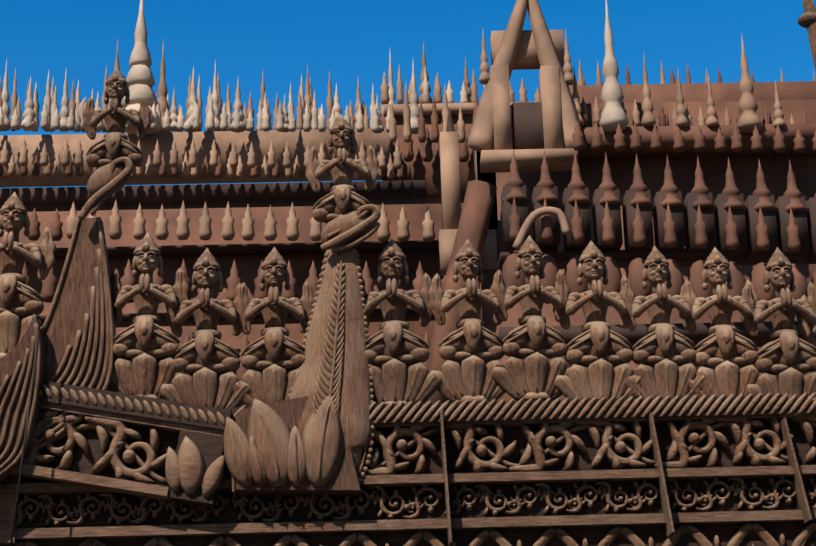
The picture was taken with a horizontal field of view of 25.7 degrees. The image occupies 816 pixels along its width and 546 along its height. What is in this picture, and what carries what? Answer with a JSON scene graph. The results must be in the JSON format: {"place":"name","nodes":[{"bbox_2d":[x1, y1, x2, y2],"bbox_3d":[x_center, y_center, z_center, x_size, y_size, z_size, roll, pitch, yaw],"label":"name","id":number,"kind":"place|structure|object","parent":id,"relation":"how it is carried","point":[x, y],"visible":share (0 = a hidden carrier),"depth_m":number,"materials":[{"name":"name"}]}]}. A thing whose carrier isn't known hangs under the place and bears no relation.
{"place":"outdoors","nodes":[
{"label":"outdoors","id":0,"kind":"place"},
{"bbox_2d":[37,380,231,507],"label":"eave boards","id":1,"kind":"object","parent":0,"point":[210,447],"visible":0.36,"depth_m":5.76,"materials":[{"name":"brown wood"}]},
{"bbox_2d":[0,63,815,402],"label":"brown roof","id":2,"kind":"structure","parent":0,"point":[732,161],"depth_m":17.38,"materials":[{"name":"brown wood"}]},
{"bbox_2d":[0,101,815,406],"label":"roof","id":3,"kind":"structure","parent":2,"relation":"attached to","point":[527,124],"depth_m":15.45,"materials":[{"name":"brown wood"}]},
{"bbox_2d":[0,0,815,275],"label":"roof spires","id":4,"kind":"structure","parent":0,"point":[516,46],"depth_m":18.68,"materials":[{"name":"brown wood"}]},
{"bbox_2d":[0,0,628,134],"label":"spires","id":5,"kind":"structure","parent":4,"relation":"on","point":[140,80],"depth_m":19.87,"materials":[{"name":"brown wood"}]},
{"bbox_2d":[0,394,815,545],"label":"fascia boards","id":6,"kind":"object","parent":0,"point":[593,536],"visible":0.26,"depth_m":5.82,"materials":[{"name":"brown wood"}]},
{"bbox_2d":[0,358,18,544],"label":"post","id":7,"kind":"object","parent":6,"relation":"on","point":[7,504],"visible":0.25,"depth_m":5.73,"materials":[{"name":"brown wood"}]},
{"bbox_2d":[10,331,39,545],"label":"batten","id":8,"kind":"object","parent":6,"relation":"attached to","point":[24,443],"visible":1,"depth_m":5.62,"materials":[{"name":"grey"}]},
{"bbox_2d":[38,218,115,450],"bbox_3d":[-1.191,0.253,5.876,0.461,0.894,0.050,-1,-17,-1],"label":"carved roof ornament","id":9,"kind":"object","parent":6,"relation":"attached to","point":[70,311],"visible":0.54,"depth_m":5.89,"materials":[{"name":"brown wood"}]},
{"bbox_2d":[26,157,133,457],"bbox_3d":[-1.265,0.152,5.871,0.725,1.102,0.125,-1,-17,-1],"label":"roof finial","id":10,"kind":"object","parent":9,"relation":"attached to","point":[105,182],"visible":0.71,"depth_m":5.88,"materials":[{"name":"brown wood"}]},
{"bbox_2d":[82,68,150,167],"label":"praying figure statue","id":11,"kind":"object","parent":10,"relation":"on","point":[116,144],"visible":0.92,"depth_m":6.06,"materials":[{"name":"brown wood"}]},
{"bbox_2d":[10,358,233,500],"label":"eave rails","id":12,"kind":"object","parent":6,"relation":"attached to","point":[34,474],"visible":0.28,"depth_m":5.74,"materials":[{"name":"brown wood"}]},
{"bbox_2d":[0,316,43,480],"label":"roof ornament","id":13,"kind":"object","parent":12,"relation":"attached to","point":[12,358],"visible":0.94,"depth_m":5.75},
{"bbox_2d":[0,314,40,476],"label":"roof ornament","id":14,"kind":"object","parent":13,"relation":"attached to","point":[29,356],"visible":0.85,"depth_m":5.72,"materials":[{"name":"brown wood"}]},
{"bbox_2d":[0,191,55,357],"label":"praying figure statue","id":15,"kind":"object","parent":12,"relation":"on","point":[19,299],"visible":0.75,"depth_m":5.96,"materials":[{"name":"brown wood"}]},
{"bbox_2d":[23,384,225,496],"bbox_3d":[-0.956,0.540,5.773,0.749,0.392,0.128,-1,-17,-1],"label":"carved ornament","id":16,"kind":"object","parent":12,"relation":"attached to","point":[186,471],"visible":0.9,"depth_m":5.75,"materials":[{"name":"brown wood"}]},
{"bbox_2d":[110,232,191,399],"bbox_3d":[-0.863,0.142,5.909,0.304,0.584,0.150,-1,-15,-2],"label":"praying figure statue","id":17,"kind":"object","parent":12,"relation":"on","point":[145,341],"visible":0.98,"depth_m":5.86,"materials":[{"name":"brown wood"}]},
{"bbox_2d":[159,248,250,411],"bbox_3d":[-0.665,0.191,5.906,0.305,0.584,0.150,-1,-17,-1],"label":"praying figure statue","id":18,"kind":"object","parent":12,"relation":"on","point":[205,356],"visible":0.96,"depth_m":5.85,"materials":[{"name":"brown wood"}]},
{"bbox_2d":[233,247,314,406],"bbox_3d":[-0.440,0.183,5.912,0.299,0.572,0.147,-1,-16,-1],"label":"praying figure statue","id":19,"kind":"object","parent":6,"relation":"on","point":[274,353],"visible":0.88,"depth_m":5.86,"materials":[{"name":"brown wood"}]},
{"bbox_2d":[223,395,360,496],"bbox_3d":[-0.374,0.555,5.785,0.435,0.320,0.173,-1,-17,-1],"label":"lotus petal carving","id":20,"kind":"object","parent":6,"relation":"attached to","point":[271,448],"depth_m":5.71},
{"bbox_2d":[287,204,380,482],"bbox_3d":[-0.253,0.247,5.894,0.346,0.959,0.157,-1,-17,-1],"label":"finial","id":21,"kind":"object","parent":6,"relation":"on","point":[336,364],"visible":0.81,"depth_m":5.86,"materials":[{"name":"brown wood"}]},
{"bbox_2d":[305,115,378,223],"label":"praying figure statue","id":22,"kind":"object","parent":21,"relation":"on","point":[342,197],"visible":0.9,"depth_m":6.05,"materials":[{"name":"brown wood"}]},
{"bbox_2d":[362,238,441,403],"bbox_3d":[-0.047,0.163,5.933,0.312,0.598,0.154,-3,-18,3],"label":"praying figure statue","id":23,"kind":"object","parent":6,"relation":"on","point":[394,347],"visible":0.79,"depth_m":5.87,"materials":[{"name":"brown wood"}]},
{"bbox_2d":[0,410,815,545],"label":"fascia rails","id":24,"kind":"object","parent":6,"relation":"attached to","point":[795,472],"visible":0.67,"depth_m":5.77,"materials":[{"name":"brown wood"}]},
{"bbox_2d":[14,392,815,545],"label":"carved frieze","id":25,"kind":"object","parent":6,"relation":"attached to","point":[738,429],"visible":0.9,"depth_m":5.81,"materials":[{"name":"brown wood"}]},
{"bbox_2d":[428,239,507,401],"bbox_3d":[0.207,0.155,5.930,0.297,0.569,0.146,0,-16,-5],"label":"praying figure statue","id":26,"kind":"object","parent":6,"relation":"on","point":[472,344],"visible":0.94,"depth_m":5.87,"materials":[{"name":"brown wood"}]},
{"bbox_2d":[490,235,570,400],"bbox_3d":[0.414,0.144,5.930,0.296,0.567,0.146,1,-15,-7],"label":"praying figure statue","id":27,"kind":"object","parent":6,"relation":"on","point":[535,341],"visible":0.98,"depth_m":5.88,"materials":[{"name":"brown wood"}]},
{"bbox_2d":[553,241,642,399],"bbox_3d":[0.626,0.166,5.947,0.309,0.592,0.152,-1,-19,-3],"label":"praying figure statue","id":28,"kind":"object","parent":6,"relation":"on","point":[599,348],"visible":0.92,"depth_m":5.88,"materials":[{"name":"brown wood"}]},
{"bbox_2d":[619,246,705,397],"bbox_3d":[0.842,0.172,5.952,0.295,0.566,0.146,-1,-19,-2],"label":"praying figure statue","id":29,"kind":"object","parent":6,"relation":"on","point":[664,348],"visible":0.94,"depth_m":5.89,"materials":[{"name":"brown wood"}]},
{"bbox_2d":[679,247,760,396],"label":"praying figure statue","id":30,"kind":"object","parent":6,"relation":"on","point":[725,350],"visible":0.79,"depth_m":5.89,"materials":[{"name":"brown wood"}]},
{"bbox_2d":[740,247,815,419],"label":"praying figure statue","id":31,"kind":"object","parent":6,"relation":"on","point":[787,354],"visible":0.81,"depth_m":5.89,"materials":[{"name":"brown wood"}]},
{"bbox_2d":[796,295,815,402],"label":"praying figure statue","id":32,"kind":"object","parent":6,"relation":"on","point":[803,328],"visible":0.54,"depth_m":5.96,"materials":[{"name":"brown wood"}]},
{"bbox_2d":[0,0,815,187],"label":"sky","id":33,"kind":"structure","parent":0,"point":[353,40],"materials":[{"name":"blue"}]},
{"bbox_2d":[797,0,815,71],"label":"finial","id":34,"kind":"object","parent":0,"point":[807,19],"visible":1,"depth_m":4.57,"materials":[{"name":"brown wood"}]}
]}

